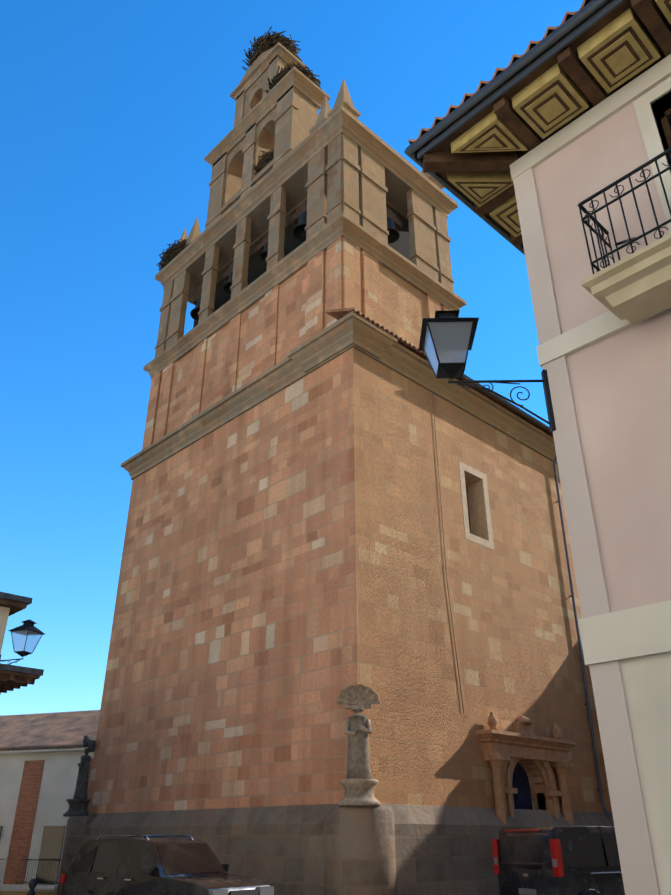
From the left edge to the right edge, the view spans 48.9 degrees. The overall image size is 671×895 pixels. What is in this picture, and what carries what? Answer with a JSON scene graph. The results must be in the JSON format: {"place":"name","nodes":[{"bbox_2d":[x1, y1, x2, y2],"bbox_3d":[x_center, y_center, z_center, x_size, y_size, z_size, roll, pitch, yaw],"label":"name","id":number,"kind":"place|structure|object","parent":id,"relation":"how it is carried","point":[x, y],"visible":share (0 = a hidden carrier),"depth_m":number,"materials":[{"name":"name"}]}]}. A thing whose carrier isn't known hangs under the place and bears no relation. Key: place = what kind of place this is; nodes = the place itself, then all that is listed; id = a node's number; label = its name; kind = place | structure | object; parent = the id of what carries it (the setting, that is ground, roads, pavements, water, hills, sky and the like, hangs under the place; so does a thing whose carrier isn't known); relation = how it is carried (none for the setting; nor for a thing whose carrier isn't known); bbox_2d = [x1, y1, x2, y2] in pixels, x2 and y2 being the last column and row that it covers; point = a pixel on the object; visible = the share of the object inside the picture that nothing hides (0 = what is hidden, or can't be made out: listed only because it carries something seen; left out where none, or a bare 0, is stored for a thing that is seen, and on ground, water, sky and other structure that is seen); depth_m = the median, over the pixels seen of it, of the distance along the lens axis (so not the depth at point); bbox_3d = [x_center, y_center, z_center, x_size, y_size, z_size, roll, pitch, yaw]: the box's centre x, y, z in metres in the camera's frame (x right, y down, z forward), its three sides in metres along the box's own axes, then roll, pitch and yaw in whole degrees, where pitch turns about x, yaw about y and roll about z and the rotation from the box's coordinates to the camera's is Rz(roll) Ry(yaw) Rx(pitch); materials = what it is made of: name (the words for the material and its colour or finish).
{"place":"outdoors","nodes":[
{"label":"outdoors","id":0,"kind":"place"},
{"bbox_2d":[0,859,58,885],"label":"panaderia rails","id":1,"kind":"object","parent":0,"point":[37,871],"visible":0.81,"depth_m":31.14,"materials":[{"name":"black metal"}]},
{"bbox_2d":[0,0,582,715],"label":"sky","id":2,"kind":"structure","parent":0,"point":[112,111],"materials":[{"name":"blue"}]},
{"bbox_2d":[56,804,613,894],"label":"stone base","id":3,"kind":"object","parent":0,"point":[381,849],"depth_m":18.89,"materials":[{"name":"grey stone"}]},
{"bbox_2d":[63,735,95,816],"bbox_3d":[-9.377,12.181,27.487,1.024,2.784,1.040,24,-36,-38],"label":"corner statue","id":4,"kind":"object","parent":3,"relation":"on","point":[78,803],"visible":0.92,"depth_m":27.12,"materials":[{"name":"stone"}]},
{"bbox_2d":[336,684,380,805],"bbox_3d":[0.567,7.310,18.250,1.024,2.784,1.040,24,-36,-38],"label":"corner statue","id":5,"kind":"object","parent":3,"relation":"on","point":[359,783],"visible":0.94,"depth_m":18.05,"materials":[{"name":"stone"}]},
{"bbox_2d":[509,54,670,894],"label":"building walls","id":6,"kind":"structure","parent":0,"point":[609,374],"depth_m":7.03,"materials":[{"name":"beige paint"}]},
{"bbox_2d":[419,310,555,432],"bbox_3d":[1.468,-0.838,7.946,1.172,1.549,1.172,24,-36,-38],"label":"lantern","id":7,"kind":"object","parent":6,"relation":"attached to","point":[451,370],"depth_m":7.89,"materials":[{"name":"black metal"}]},
{"bbox_2d":[420,0,670,246],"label":"roof eaves","id":8,"kind":"object","parent":6,"relation":"attached to","point":[601,60],"visible":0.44,"depth_m":8.60,"materials":[{"name":"brown wood"}]},
{"bbox_2d":[408,0,590,144],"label":"building roof","id":9,"kind":"structure","parent":8,"relation":"on","point":[549,30],"depth_m":8.68,"materials":[{"name":"orange tile"}]},
{"bbox_2d":[404,0,625,254],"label":"rain gutter","id":10,"kind":"object","parent":8,"relation":"attached to","point":[586,17],"visible":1,"depth_m":8.62,"materials":[{"name":"grey metal"}]},
{"bbox_2d":[580,233,670,323],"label":"balcony slabs","id":11,"kind":"structure","parent":6,"relation":"attached to","point":[634,287],"depth_m":6.84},
{"bbox_2d":[578,147,670,273],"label":"building balcony rails","id":12,"kind":"object","parent":11,"relation":"on","point":[603,229],"visible":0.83,"depth_m":7.18,"materials":[{"name":"black metal"}]},
{"bbox_2d":[633,77,670,232],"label":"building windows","id":13,"kind":"structure","parent":6,"relation":"in","point":[650,132],"depth_m":7.94,"materials":[{"name":"white paint"}]},
{"bbox_3d":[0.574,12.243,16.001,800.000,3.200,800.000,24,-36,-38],"label":"ground","id":14,"kind":"structure","parent":0,"visible":0},
{"bbox_2d":[0,606,9,654],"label":"building walls","id":15,"kind":"structure","parent":14,"relation":"on","point":[4,613],"depth_m":18.90,"materials":[{"name":"beige paint"}]},
{"bbox_2d":[0,592,43,694],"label":"roof eaves","id":16,"kind":"object","parent":15,"relation":"attached to","point":[12,677],"visible":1,"depth_m":18.33,"materials":[{"name":"brown wood"}]},
{"bbox_2d":[0,619,44,664],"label":"lantern","id":17,"kind":"object","parent":15,"relation":"attached to","point":[19,638],"depth_m":18.15,"materials":[{"name":"black metal"}]},
{"bbox_2d":[0,747,93,894],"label":"panaderia walls","id":18,"kind":"structure","parent":14,"relation":"on","point":[37,788],"depth_m":33.09,"materials":[{"name":"white paint"}]},
{"bbox_2d":[0,710,99,750],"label":"roof","id":19,"kind":"structure","parent":18,"relation":"on","point":[56,730],"depth_m":36.75,"materials":[{"name":"brown tile"}]},
{"bbox_2d":[27,879,78,894],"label":"bollards","id":20,"kind":"object","parent":14,"relation":"on","point":[32,884],"visible":0.6,"depth_m":15.06,"materials":[{"name":"black metal"}]},
{"bbox_2d":[60,835,273,894],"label":"black suv","id":21,"kind":"object","parent":14,"relation":"on","point":[145,865],"visible":1,"depth_m":15.36,"materials":[{"name":"paint"}]},
{"bbox_2d":[87,348,611,813],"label":"tower wall","id":22,"kind":"structure","parent":14,"relation":"on","point":[283,581],"depth_m":24.03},
{"bbox_2d":[153,250,441,440],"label":"wall panels","id":23,"kind":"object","parent":22,"relation":"on","point":[403,308],"depth_m":29.24,"materials":[{"name":"brown brick"}]},
{"bbox_2d":[142,237,449,449],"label":"pilasters","id":24,"kind":"object","parent":23,"relation":"attached to","point":[343,275],"visible":0.42,"depth_m":28.11,"materials":[{"name":"beige stone"}]},
{"bbox_2d":[143,212,466,378],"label":"cornice","id":25,"kind":"structure","parent":23,"relation":"on","point":[298,258],"depth_m":29.78,"materials":[{"name":"stone"}]},
{"bbox_2d":[193,204,410,327],"bbox_3d":[-1.726,-7.024,35.634,4.550,4.900,11.500,24,-36,-38],"label":"belfry opening","id":26,"kind":"object","parent":25,"relation":"on","point":[257,266],"depth_m":33.94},
{"bbox_2d":[190,200,401,320],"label":"tower bells","id":27,"kind":"object","parent":26,"relation":"attached to","point":[299,221],"visible":0.48,"depth_m":31.57,"materials":[{"name":"brown metal"}]},
{"bbox_2d":[197,197,407,289],"bbox_3d":[-1.883,-7.330,35.000,4.250,5.050,10.800,24,-36,-38],"label":"yoke","id":28,"kind":"object","parent":26,"relation":"attached to","point":[258,240],"visible":0.04,"depth_m":34.98,"materials":[{"name":"brown wood"}]},
{"bbox_2d":[155,133,453,356],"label":"belfry pillars","id":29,"kind":"structure","parent":25,"relation":"on","point":[346,176],"depth_m":31.14,"materials":[{"name":"stone"}]},
{"bbox_2d":[155,106,457,305],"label":"cornice","id":30,"kind":"structure","parent":29,"relation":"on","point":[289,173],"depth_m":32.86,"materials":[{"name":"beige stone"}]},
{"bbox_2d":[204,66,329,228],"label":"bell gable","id":31,"kind":"structure","parent":30,"relation":"on","point":[282,95],"depth_m":35.79,"materials":[{"name":"beige stone"}]},
{"bbox_2d":[243,60,288,117],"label":"gable wall","id":32,"kind":"structure","parent":31,"relation":"on","point":[255,93],"depth_m":38.71,"materials":[{"name":"stone"}]},
{"bbox_2d":[230,42,306,126],"bbox_3d":[-3.637,-18.439,38.964,1.940,4.700,4.140,24,-36,-38],"label":"gable top","id":33,"kind":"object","parent":31,"relation":"on","point":[271,59],"depth_m":38.74,"materials":[{"name":"beige stone"}]},
{"bbox_2d":[156,26,320,270],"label":"stork nests","id":34,"kind":"object","parent":33,"relation":"on","point":[261,44],"visible":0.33,"depth_m":38.44,"materials":[{"name":"brown plant"}]},
{"bbox_2d":[223,92,317,209],"bbox_3d":[-3.637,-13.396,36.305,1.500,5.500,6.500,24,-36,-38],"label":"tower tier","id":35,"kind":"object","parent":30,"relation":"on","point":[307,113],"visible":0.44,"depth_m":36.30,"materials":[{"name":"stone"}]},
{"bbox_2d":[179,78,444,246],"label":"tower pinnacles","id":36,"kind":"object","parent":30,"relation":"on","point":[343,99],"visible":0.08,"depth_m":32.02,"materials":[{"name":"beige stone"}]},
{"bbox_2d":[120,311,557,479],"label":"cornice","id":37,"kind":"structure","parent":22,"relation":"attached to","point":[347,332],"depth_m":27.21,"materials":[{"name":"beige stone"}]},
{"bbox_2d":[325,308,552,436],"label":"roof tiles","id":38,"kind":"object","parent":37,"relation":"on","point":[337,314],"depth_m":25.86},
{"bbox_2d":[459,461,493,549],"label":"church window frames","id":39,"kind":"structure","parent":22,"relation":"in","point":[475,482],"depth_m":26.56,"materials":[{"name":"beige stone"}]},
{"bbox_2d":[466,485,470,532],"bbox_3d":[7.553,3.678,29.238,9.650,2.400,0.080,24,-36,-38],"label":"window","id":40,"kind":"structure","parent":39,"relation":"in","point":[468,509],"depth_m":27.02,"materials":[{"name":"grey glass"}]},
{"bbox_2d":[432,374,613,822],"bbox_3d":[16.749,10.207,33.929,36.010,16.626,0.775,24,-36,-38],"label":"drainpipe","id":41,"kind":"object","parent":22,"relation":"attached to","point":[530,417],"visible":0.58,"depth_m":27.70,"materials":[{"name":"black metal"}]},
{"bbox_2d":[476,711,576,825],"bbox_3d":[6.080,10.802,22.273,4.740,5.200,1.650,24,-36,-38],"label":"stone portal","id":42,"kind":"object","parent":22,"relation":"attached to","point":[504,752],"visible":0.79,"depth_m":22.96,"materials":[{"name":"beige stone"}]},
{"bbox_2d":[512,763,532,809],"bbox_3d":[5.486,11.243,22.744,1.900,3.060,0.230,24,-36,-38],"label":"church door","id":43,"kind":"structure","parent":42,"relation":"in","point":[522,798],"depth_m":23.25,"materials":[{"name":"black wood"}]},
{"bbox_2d":[491,826,624,894],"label":"dark van","id":44,"kind":"object","parent":14,"relation":"on","point":[573,860],"visible":0.79,"depth_m":16.75,"materials":[{"name":"black paint"}]}
]}

